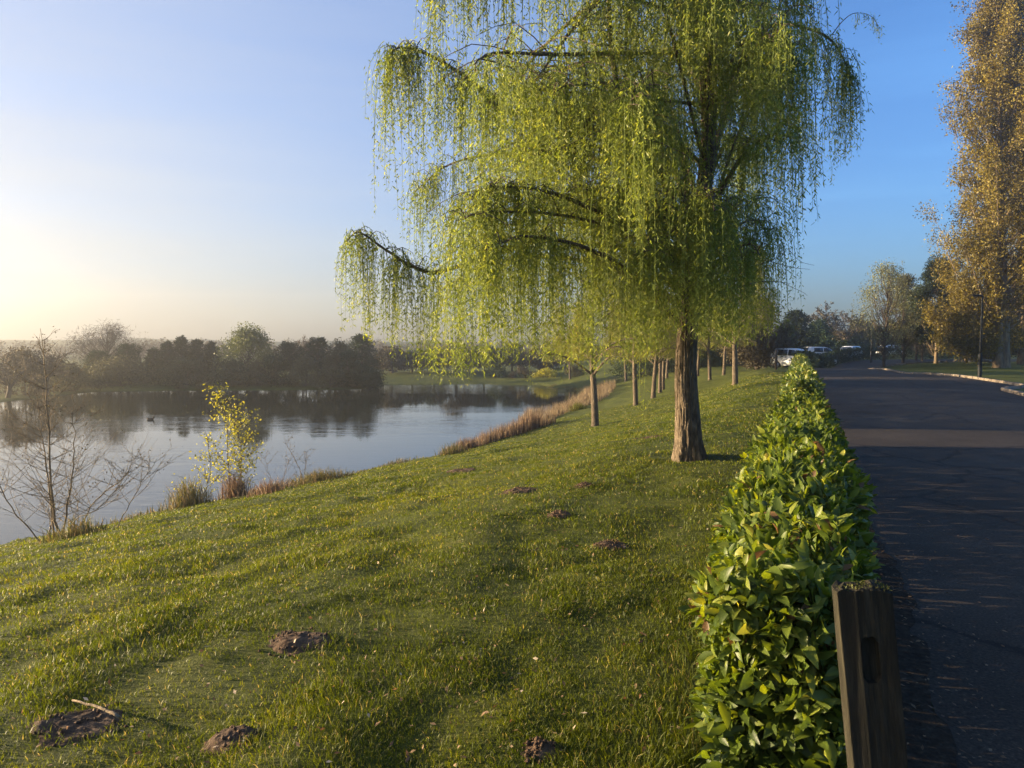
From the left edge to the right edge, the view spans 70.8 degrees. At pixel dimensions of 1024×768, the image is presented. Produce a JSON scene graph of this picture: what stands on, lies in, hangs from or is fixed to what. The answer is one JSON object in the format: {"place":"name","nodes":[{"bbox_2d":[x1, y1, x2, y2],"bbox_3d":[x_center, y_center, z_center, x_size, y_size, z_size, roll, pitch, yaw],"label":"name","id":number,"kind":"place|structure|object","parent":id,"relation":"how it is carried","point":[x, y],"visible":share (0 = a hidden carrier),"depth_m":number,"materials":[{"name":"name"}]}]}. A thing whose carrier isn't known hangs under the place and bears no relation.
{"place":"outdoors","nodes":[
{"label":"outdoors","id":0,"kind":"place"},
{"bbox_2d":[0,384,579,544],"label":"water","id":1,"kind":"structure","parent":0,"point":[351,430],"depth_m":41.20,"materials":[{"name":"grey liquid"}]},
{"bbox_2d":[0,338,612,353],"bbox_3d":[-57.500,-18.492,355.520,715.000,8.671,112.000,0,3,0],"label":"hills","id":2,"kind":"structure","parent":0,"point":[9,342],"depth_m":328.27,"materials":[{"name":"plant"}]},
{"bbox_2d":[0,0,1021,343],"label":"sky","id":3,"kind":"structure","parent":0,"point":[194,169],"materials":[{"name":"blue"}]},
{"bbox_2d":[0,353,1023,767],"bbox_3d":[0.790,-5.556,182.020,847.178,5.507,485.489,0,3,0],"label":"ground","id":4,"kind":"structure","parent":0,"point":[620,395],"depth_m":4.69,"materials":[{"name":"plant"}]},
{"bbox_2d":[0,345,48,397],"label":"bare tree","id":5,"kind":"object","parent":4,"relation":"on","point":[6,380],"visible":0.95,"depth_m":65.94,"materials":[{"name":"brown plant"}]},
{"bbox_2d":[0,346,60,396],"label":"thicket","id":6,"kind":"object","parent":4,"relation":"on","point":[33,389],"visible":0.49,"depth_m":68.65,"materials":[{"name":"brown plant"}]},
{"bbox_2d":[20,348,78,395],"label":"bare tree","id":7,"kind":"object","parent":4,"relation":"on","point":[54,359],"visible":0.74,"depth_m":69.84,"materials":[{"name":"brown plant"}]},
{"bbox_2d":[38,361,108,392],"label":"thicket","id":8,"kind":"object","parent":4,"relation":"on","point":[76,369],"visible":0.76,"depth_m":75.74,"materials":[{"name":"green plant"}]},
{"bbox_2d":[28,513,118,545],"bbox_3d":[-8.100,2.691,13.238,1.646,0.718,1.222,0,3,0],"label":"grass tuft","id":9,"kind":"object","parent":4,"relation":"on","point":[84,528],"visible":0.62,"depth_m":13.10,"materials":[{"name":"plant"}]},
{"bbox_2d":[26,700,136,747],"bbox_3d":[-1.944,1.549,3.285,0.556,0.081,0.484,0,3,0],"label":"molehill","id":10,"kind":"object","parent":4,"relation":"on","point":[88,721],"visible":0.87,"depth_m":3.24,"materials":[{"name":"soil"}]},
{"bbox_2d":[72,699,119,718],"bbox_3d":[-1.934,1.502,3.344,0.392,0.042,0.017,2,4,32],"label":"stick","id":11,"kind":"object","parent":10,"relation":"on","point":[115,714],"visible":1,"depth_m":3.31,"materials":[{"name":"brown wood"}]},
{"bbox_2d":[75,350,113,382],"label":"evergreen tree","id":12,"kind":"object","parent":4,"relation":"on","point":[93,354],"visible":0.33,"depth_m":83.55,"materials":[{"name":"green plant"}]},
{"bbox_2d":[0,326,190,541],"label":"bare sapling","id":13,"kind":"object","parent":4,"relation":"on","point":[52,513],"visible":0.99,"depth_m":14.90,"materials":[{"name":"brown plant"}]},
{"bbox_2d":[58,317,156,364],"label":"bare tree","id":14,"kind":"object","parent":4,"relation":"on","point":[95,342],"visible":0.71,"depth_m":89.07,"materials":[{"name":"brown plant"}]},
{"bbox_2d":[72,353,175,389],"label":"thicket","id":15,"kind":"object","parent":4,"relation":"on","point":[108,370],"visible":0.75,"depth_m":81.75,"materials":[{"name":"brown plant"}]},
{"bbox_2d":[110,342,148,382],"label":"evergreen tree","id":16,"kind":"object","parent":4,"relation":"on","point":[127,348],"visible":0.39,"depth_m":84.53,"materials":[{"name":"green plant"}]},
{"bbox_2d":[138,346,162,379],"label":"evergreen tree","id":17,"kind":"object","parent":4,"relation":"on","point":[152,353],"visible":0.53,"depth_m":87.48,"materials":[{"name":"green plant"}]},
{"bbox_2d":[152,340,176,381],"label":"evergreen tree","id":18,"kind":"object","parent":4,"relation":"on","point":[165,350],"visible":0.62,"depth_m":86.46,"materials":[{"name":"green plant"}]},
{"bbox_2d":[146,355,214,387],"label":"thicket","id":19,"kind":"object","parent":4,"relation":"on","point":[182,366],"visible":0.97,"depth_m":82.54,"materials":[{"name":"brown plant"}]},
{"bbox_2d":[167,334,194,380],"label":"evergreen tree","id":20,"kind":"object","parent":4,"relation":"on","point":[180,342],"visible":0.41,"depth_m":86.54,"materials":[{"name":"green plant"}]},
{"bbox_2d":[150,473,220,513],"bbox_3d":[-9.188,3.125,20.756,2.256,1.310,1.643,0,3,0],"label":"grass tuft","id":21,"kind":"object","parent":4,"relation":"on","point":[181,502],"visible":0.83,"depth_m":20.63,"materials":[{"name":"plant"}]},
{"bbox_2d":[188,338,210,380],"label":"evergreen tree","id":22,"kind":"object","parent":4,"relation":"on","point":[197,344],"visible":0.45,"depth_m":87.60,"materials":[{"name":"green plant"}]},
{"bbox_2d":[195,382,213,389],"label":"bush","id":23,"kind":"object","parent":4,"relation":"on","point":[201,386],"visible":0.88,"depth_m":80.23,"materials":[{"name":"green plant"}]},
{"bbox_2d":[199,340,221,380],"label":"evergreen tree","id":24,"kind":"object","parent":4,"relation":"on","point":[209,354],"visible":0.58,"depth_m":87.51,"materials":[{"name":"green plant"}]},
{"bbox_2d":[163,382,264,496],"bbox_3d":[-9.328,1.900,22.707,3.275,3.942,2.363,0,3,0],"label":"young sapling","id":25,"kind":"object","parent":4,"relation":"on","point":[234,454],"visible":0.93,"depth_m":22.63,"materials":[{"name":"yellow plant"}]},
{"bbox_2d":[200,724,260,756],"bbox_3d":[-1.186,1.502,3.052,0.315,0.107,0.274,0,3,0],"label":"molehill","id":26,"kind":"object","parent":4,"relation":"on","point":[225,737],"visible":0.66,"depth_m":3.02,"materials":[{"name":"soil"}]},
{"bbox_2d":[212,467,254,499],"bbox_3d":[-8.527,3.076,22.182,1.454,1.227,1.471,0,3,0],"label":"grass tuft","id":27,"kind":"object","parent":4,"relation":"on","point":[231,490],"visible":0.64,"depth_m":22.04,"materials":[{"name":"plant"}]},
{"bbox_2d":[206,357,265,387],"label":"thicket","id":28,"kind":"object","parent":4,"relation":"on","point":[231,368],"visible":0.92,"depth_m":82.23,"materials":[{"name":"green plant"}]},
{"bbox_2d":[210,321,286,380],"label":"leafy tree","id":29,"kind":"object","parent":4,"relation":"on","point":[250,340],"visible":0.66,"depth_m":84.99,"materials":[{"name":"green plant"}]},
{"bbox_2d":[233,359,279,385],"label":"thicket","id":30,"kind":"object","parent":4,"relation":"on","point":[254,366],"visible":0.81,"depth_m":82.52,"materials":[{"name":"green plant"}]},
{"bbox_2d":[237,476,303,498],"bbox_3d":[-6.798,2.936,20.326,2.032,0.776,1.490,0,3,0],"label":"grass tuft","id":31,"kind":"object","parent":4,"relation":"on","point":[265,489],"visible":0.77,"depth_m":20.22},
{"bbox_2d":[255,353,296,386],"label":"thicket","id":32,"kind":"object","parent":4,"relation":"on","point":[272,361],"visible":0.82,"depth_m":82.95,"materials":[{"name":"green plant"}]},
{"bbox_2d":[272,340,307,371],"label":"pine tree","id":33,"kind":"object","parent":4,"relation":"on","point":[287,348],"visible":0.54,"depth_m":86.46,"materials":[{"name":"green plant"}]},
{"bbox_2d":[254,434,326,482],"bbox_3d":[-7.165,2.583,23.609,2.542,1.878,1.409,0,3,0],"label":"bare shrub","id":34,"kind":"object","parent":4,"relation":"on","point":[305,459],"visible":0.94,"depth_m":23.65,"materials":[{"name":"brown plant"}]},
{"bbox_2d":[258,626,334,657],"bbox_3d":[-1.223,1.457,4.086,0.556,0.100,0.484,0,3,0],"label":"molehill","id":35,"kind":"object","parent":4,"relation":"on","point":[290,645],"visible":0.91,"depth_m":4.04,"materials":[{"name":"soil"}]},
{"bbox_2d":[284,354,323,386],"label":"thicket","id":36,"kind":"object","parent":4,"relation":"on","point":[298,369],"visible":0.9,"depth_m":82.86,"materials":[{"name":"green plant"}]},
{"bbox_2d":[295,335,312,372],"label":"bare tree","id":37,"kind":"object","parent":4,"relation":"on","point":[303,341],"visible":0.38,"depth_m":97.42,"materials":[{"name":"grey plant"}]},
{"bbox_2d":[38,384,581,536],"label":"bank grass","id":38,"kind":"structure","parent":4,"relation":"on","point":[398,460],"depth_m":27.93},
{"bbox_2d":[300,336,331,372],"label":"pine tree","id":39,"kind":"object","parent":4,"relation":"on","point":[316,354],"visible":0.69,"depth_m":85.32,"materials":[{"name":"green plant"}]},
{"bbox_2d":[283,467,363,486],"bbox_3d":[-6.568,3.134,24.169,3.335,0.978,2.774,0,3,0],"label":"grass tuft","id":40,"kind":"object","parent":4,"relation":"on","point":[319,476],"visible":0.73,"depth_m":23.87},
{"bbox_2d":[307,363,359,388],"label":"thicket","id":41,"kind":"object","parent":4,"relation":"on","point":[324,375],"visible":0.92,"depth_m":81.83,"materials":[{"name":"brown plant"}]},
{"bbox_2d":[321,337,355,383],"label":"leafy tree","id":42,"kind":"object","parent":4,"relation":"on","point":[335,359],"visible":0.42,"depth_m":84.24,"materials":[{"name":"green plant"}]},
{"bbox_2d":[330,349,366,386],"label":"thicket","id":43,"kind":"object","parent":4,"relation":"on","point":[346,361],"visible":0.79,"depth_m":82.67,"materials":[{"name":"green plant"}]},
{"bbox_2d":[342,333,386,383],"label":"tree","id":44,"kind":"object","parent":4,"relation":"on","point":[364,347],"visible":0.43,"depth_m":87.47,"materials":[{"name":"green plant"}]},
{"bbox_2d":[344,364,387,388],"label":"thicket","id":45,"kind":"object","parent":4,"relation":"on","point":[368,376],"visible":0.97,"depth_m":82.03,"materials":[{"name":"green plant"}]},
{"bbox_2d":[372,345,414,372],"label":"leafy tree","id":46,"kind":"object","parent":4,"relation":"on","point":[388,360],"visible":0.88,"depth_m":104.17,"materials":[{"name":"green plant"}]},
{"bbox_2d":[0,337,807,358],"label":"woodland","id":47,"kind":"object","parent":4,"relation":"on","point":[158,346],"visible":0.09,"depth_m":231.06,"materials":[{"name":"plant"}]},
{"bbox_2d":[392,349,431,371],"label":"evergreen tree","id":48,"kind":"object","parent":4,"relation":"on","point":[407,356],"visible":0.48,"depth_m":107.16,"materials":[{"name":"green plant"}]},
{"bbox_2d":[423,348,452,370],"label":"evergreen tree","id":49,"kind":"object","parent":4,"relation":"on","point":[436,365],"visible":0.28,"depth_m":110.21,"materials":[{"name":"green plant"}]},
{"bbox_2d":[432,339,478,373],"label":"leafy tree","id":50,"kind":"object","parent":4,"relation":"on","point":[438,359],"visible":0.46,"depth_m":104.51,"materials":[{"name":"green plant"}]},
{"bbox_2d":[435,441,478,455],"bbox_3d":[-2.220,2.576,29.057,1.873,0.787,1.262,-1,3,-12],"label":"grass tuft","id":51,"kind":"object","parent":4,"relation":"on","point":[450,449],"visible":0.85,"depth_m":28.91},
{"bbox_2d":[446,468,475,472],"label":"molehill","id":52,"kind":"object","parent":4,"relation":"on","point":[456,470],"visible":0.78,"depth_m":12.60,"materials":[{"name":"soil"}]},
{"bbox_2d":[463,345,506,371],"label":"tree","id":53,"kind":"object","parent":4,"relation":"on","point":[480,364],"visible":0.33,"depth_m":107.06,"materials":[{"name":"green plant"}]},
{"bbox_2d":[484,362,508,377],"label":"bush","id":54,"kind":"object","parent":4,"relation":"on","point":[491,371],"visible":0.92,"depth_m":98.75,"materials":[{"name":"green plant"}]},
{"bbox_2d":[446,408,555,449],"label":"reeds","id":55,"kind":"object","parent":4,"relation":"on","point":[527,423],"visible":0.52,"depth_m":38.48,"materials":[{"name":"plant"}]},
{"bbox_2d":[496,343,528,370],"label":"evergreen tree","id":56,"kind":"object","parent":4,"relation":"on","point":[514,363],"visible":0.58,"depth_m":110.11,"materials":[{"name":"green plant"}]},
{"bbox_2d":[6,388,1023,766],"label":"fallen leaves","id":57,"kind":"object","parent":4,"relation":"on","point":[574,656],"visible":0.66,"depth_m":3.59,"materials":[{"name":"brown plant"}]},
{"bbox_2d":[498,486,536,494],"bbox_3d":[0.073,1.324,8.802,0.649,0.136,0.564,0,3,0],"label":"molehill","id":58,"kind":"object","parent":4,"relation":"on","point":[521,489],"visible":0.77,"depth_m":8.71,"materials":[{"name":"soil"}]},
{"bbox_2d":[508,365,531,378],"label":"bush","id":59,"kind":"object","parent":4,"relation":"on","point":[523,369],"visible":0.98,"depth_m":96.88,"materials":[{"name":"green plant"}]},
{"bbox_2d":[520,736,562,764],"bbox_3d":[0.107,1.434,2.841,0.241,0.067,0.210,0,3,0],"label":"molehill","id":60,"kind":"object","parent":4,"relation":"on","point":[537,747],"visible":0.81,"depth_m":2.82,"materials":[{"name":"soil"}]},
{"bbox_2d":[520,345,563,369],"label":"leafy tree","id":61,"kind":"object","parent":4,"relation":"on","point":[538,363],"visible":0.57,"depth_m":103.81,"materials":[{"name":"green plant"}]},
{"bbox_2d":[531,368,557,377],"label":"bush","id":62,"kind":"object","parent":4,"relation":"on","point":[541,372],"visible":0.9,"depth_m":94.80,"materials":[{"name":"green plant"}]},
{"bbox_2d":[547,509,573,518],"bbox_3d":[0.465,1.270,7.048,0.371,0.091,0.322,0,3,0],"label":"molehill","id":63,"kind":"object","parent":4,"relation":"on","point":[556,513],"visible":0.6,"depth_m":7.00,"materials":[{"name":"soil"}]},
{"bbox_2d":[519,379,615,419],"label":"reeds","id":64,"kind":"object","parent":4,"relation":"on","point":[602,391],"visible":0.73,"depth_m":56.69,"materials":[{"name":"plant"}]},
{"bbox_2d":[552,333,582,378],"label":"weeping willow","id":65,"kind":"object","parent":4,"relation":"on","point":[565,359],"visible":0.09,"depth_m":89.63,"materials":[{"name":"green plant"}]},
{"bbox_2d":[564,364,584,376],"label":"bush","id":66,"kind":"object","parent":4,"relation":"on","point":[575,371],"visible":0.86,"depth_m":91.82,"materials":[{"name":"green plant"}]},
{"bbox_2d":[567,401,589,412],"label":"grass tuft","id":67,"kind":"object","parent":4,"relation":"on","point":[576,407],"visible":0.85,"depth_m":51.05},
{"bbox_2d":[572,481,595,487],"bbox_3d":[0.868,1.214,8.634,0.371,0.085,0.322,0,3,0],"label":"molehill","id":68,"kind":"object","parent":4,"relation":"on","point":[580,485],"visible":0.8,"depth_m":8.58,"materials":[{"name":"soil"}]},
{"bbox_2d":[528,251,654,425],"bbox_3d":[3.085,-2.447,31.138,5.921,8.917,5.131,2,4,31],"label":"weeping willow","id":69,"kind":"object","parent":4,"relation":"on","point":[594,407],"visible":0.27,"depth_m":31.11,"materials":[{"name":"green plant"}]},
{"bbox_2d":[334,0,884,462],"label":"weeping willow","id":70,"kind":"object","parent":4,"relation":"on","point":[696,246],"visible":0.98,"depth_m":8.57,"materials":[{"name":"green plant"}]},
{"bbox_2d":[592,538,627,550],"bbox_3d":[0.808,1.312,5.898,0.408,0.092,0.355,0,3,0],"label":"molehill","id":71,"kind":"object","parent":4,"relation":"on","point":[607,543],"visible":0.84,"depth_m":5.83,"materials":[{"name":"soil"}]},
{"bbox_2d":[600,273,675,405],"bbox_3d":[7.693,-2.731,44.034,4.463,8.359,6.668,0,3,-7],"label":"weeping willow","id":72,"kind":"object","parent":4,"relation":"on","point":[635,388],"visible":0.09,"depth_m":43.17,"materials":[{"name":"green plant"}]},
{"bbox_2d":[606,347,674,378],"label":"thicket","id":73,"kind":"object","parent":4,"relation":"on","point":[642,366],"visible":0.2,"depth_m":78.08,"materials":[{"name":"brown plant"}]},
{"bbox_2d":[645,314,677,389],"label":"weeping willow","id":74,"kind":"object","parent":4,"relation":"on","point":[663,374],"depth_m":54.14,"materials":[{"name":"green plant"}]},
{"bbox_2d":[623,297,704,397],"bbox_3d":[9.665,-3.190,46.727,5.625,8.471,4.874,1,3,16],"label":"weeping willow","id":75,"kind":"object","parent":4,"relation":"on","point":[654,377],"visible":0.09,"depth_m":46.49,"materials":[{"name":"green plant"}]},
{"bbox_2d":[629,300,709,392],"bbox_3d":[10.862,-2.942,51.713,4.017,7.523,6.001,-3,4,-45],"label":"weeping willow","id":76,"kind":"object","parent":4,"relation":"on","point":[660,377],"visible":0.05,"depth_m":52.17,"materials":[{"name":"green plant"}]},
{"bbox_2d":[650,334,726,371],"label":"thicket","id":77,"kind":"object","parent":4,"relation":"on","point":[671,360],"visible":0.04,"depth_m":75.61,"materials":[{"name":"green plant"}]},
{"bbox_2d":[697,326,720,375],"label":"weeping willow","id":78,"kind":"object","parent":4,"relation":"on","point":[698,360],"visible":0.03,"depth_m":64.95,"materials":[{"name":"green plant"}]},
{"bbox_2d":[697,288,740,379],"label":"weeping willow","id":79,"kind":"object","parent":4,"relation":"on","point":[708,348],"visible":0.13,"depth_m":54.60,"materials":[{"name":"green plant"}]},
{"bbox_2d":[697,302,756,374],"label":"weeping willow","id":80,"kind":"object","parent":4,"relation":"on","point":[724,359],"visible":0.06,"depth_m":59.51,"materials":[{"name":"green plant"}]},
{"bbox_2d":[697,340,762,366],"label":"thicket","id":81,"kind":"object","parent":4,"relation":"on","point":[715,357],"visible":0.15,"depth_m":75.21,"materials":[{"name":"green plant"}]},
{"bbox_2d":[698,244,780,384],"bbox_3d":[11.239,-4.030,37.756,4.874,8.471,5.625,-1,3,-21],"label":"weeping willow","id":82,"kind":"object","parent":4,"relation":"on","point":[734,366],"visible":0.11,"depth_m":36.68,"materials":[{"name":"green plant"}]},
{"bbox_2d":[715,296,798,369],"bbox_3d":[21.009,-4.480,61.810,6.842,7.318,7.138,0,3,0],"label":"leafy tree","id":83,"kind":"object","parent":4,"relation":"on","point":[752,356],"visible":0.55,"depth_m":60.44,"materials":[{"name":"green plant"}]},
{"bbox_2d":[678,389,884,767],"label":"hedge","id":84,"kind":"object","parent":4,"relation":"on","point":[790,542],"visible":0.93,"depth_m":2.40,"materials":[{"name":"green plant"}]},
{"bbox_2d":[770,348,804,367],"bbox_3d":[23.499,-2.128,59.974,1.744,1.710,3.503,-3,4,-42],"label":"parked car","id":85,"kind":"object","parent":4,"relation":"on","point":[784,362],"visible":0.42,"depth_m":59.80,"materials":[{"name":"white paint"}]},
{"bbox_2d":[777,318,797,347],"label":"leafy tree","id":86,"kind":"object","parent":4,"relation":"on","point":[792,326],"visible":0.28,"depth_m":67.51,"materials":[{"name":"green plant"}]},
{"bbox_2d":[779,308,819,348],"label":"evergreen tree","id":87,"kind":"object","parent":4,"relation":"on","point":[798,319],"visible":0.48,"depth_m":79.03,"materials":[{"name":"green plant"}]},
{"bbox_2d":[803,347,832,353],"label":"parked car","id":88,"kind":"object","parent":4,"relation":"on","point":[821,350],"visible":0.09,"depth_m":77.08,"materials":[{"name":"white paint"}]},
{"bbox_2d":[803,319,840,350],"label":"evergreen tree","id":89,"kind":"object","parent":4,"relation":"on","point":[823,335],"visible":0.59,"depth_m":91.05,"materials":[{"name":"green plant"}]},
{"bbox_2d":[805,300,873,344],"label":"bare tree","id":90,"kind":"object","parent":4,"relation":"on","point":[835,324],"visible":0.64,"depth_m":95.79,"materials":[{"name":"brown plant"}]},
{"bbox_2d":[828,329,873,356],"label":"thicket","id":91,"kind":"object","parent":4,"relation":"on","point":[845,343],"visible":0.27,"depth_m":95.35,"materials":[{"name":"green plant"}]},
{"bbox_2d":[848,318,881,347],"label":"leafy tree","id":92,"kind":"object","parent":4,"relation":"on","point":[853,325],"visible":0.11,"depth_m":98.74,"materials":[{"name":"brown plant"}]},
{"bbox_2d":[831,579,907,767],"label":"timber post","id":93,"kind":"object","parent":4,"relation":"on","point":[870,688],"visible":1,"depth_m":1.67,"materials":[{"name":"brown wood"}]},
{"bbox_2d":[790,347,974,367],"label":"hedge","id":94,"kind":"object","parent":4,"relation":"on","point":[818,360],"visible":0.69,"depth_m":74.89,"materials":[{"name":"green plant"}]},
{"bbox_2d":[847,257,920,366],"bbox_3d":[31.988,-6.016,61.896,5.440,9.761,6.258,0,3,0],"label":"birch tree","id":95,"kind":"object","parent":4,"relation":"on","point":[884,337],"visible":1,"depth_m":61.57,"materials":[{"name":"green plant"}]},
{"bbox_2d":[879,272,928,362],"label":"leafy tree","id":96,"kind":"object","parent":4,"relation":"on","point":[912,339],"visible":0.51,"depth_m":65.39,"materials":[{"name":"green plant"}]},
{"bbox_2d":[899,284,921,359],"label":"leafy tree","id":97,"kind":"object","parent":4,"relation":"on","point":[916,356],"visible":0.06,"depth_m":73.83,"materials":[{"name":"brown plant"}]},
{"bbox_2d":[867,518,957,767],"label":"soil strip","id":98,"kind":"object","parent":4,"relation":"on","point":[923,718],"visible":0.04,"depth_m":3.32,"materials":[{"name":"soil"}]},
{"bbox_2d":[778,357,825,399],"bbox_3d":[9.430,-0.194,23.556,1.054,1.192,21.249,1,3,21],"label":"hedge","id":99,"kind":"object","parent":98,"relation":"on","point":[801,374],"visible":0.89,"depth_m":15.20,"materials":[{"name":"green plant"}]},
{"bbox_2d":[893,300,939,360],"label":"pine tree","id":100,"kind":"object","parent":4,"relation":"on","point":[922,352],"visible":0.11,"depth_m":71.83,"materials":[{"name":"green plant"}]},
{"bbox_2d":[904,252,958,363],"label":"tree","id":101,"kind":"object","parent":4,"relation":"on","point":[929,288],"visible":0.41,"depth_m":63.45,"materials":[{"name":"green plant"}]},
{"bbox_2d":[911,0,1023,367],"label":"poplar tree","id":102,"kind":"object","parent":4,"relation":"on","point":[997,23],"visible":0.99,"depth_m":50.98,"materials":[{"name":"orange plant"}]},
{"bbox_2d":[972,294,983,376],"bbox_3d":[23.213,-2.356,35.948,0.598,4.219,0.200,0,3,0],"label":"lamp post","id":103,"kind":"object","parent":4,"relation":"on","point":[980,357],"visible":0.95,"depth_m":35.92,"materials":[{"name":"black metal"}]},
{"bbox_2d":[971,54,1023,364],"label":"poplar tree","id":104,"kind":"object","parent":4,"relation":"on","point":[1016,338],"visible":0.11,"depth_m":59.28,"materials":[{"name":"orange plant"}]},
{"bbox_2d":[814,359,1023,767],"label":"road","id":105,"kind":"structure","parent":0,"point":[981,435],"depth_m":6.54,"materials":[{"name":"asphalt"}]},
{"bbox_2d":[868,360,1023,395],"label":"kerb","id":106,"kind":"structure","parent":105,"relation":"on","point":[1008,389],"depth_m":35.33,"materials":[{"name":"concrete"}]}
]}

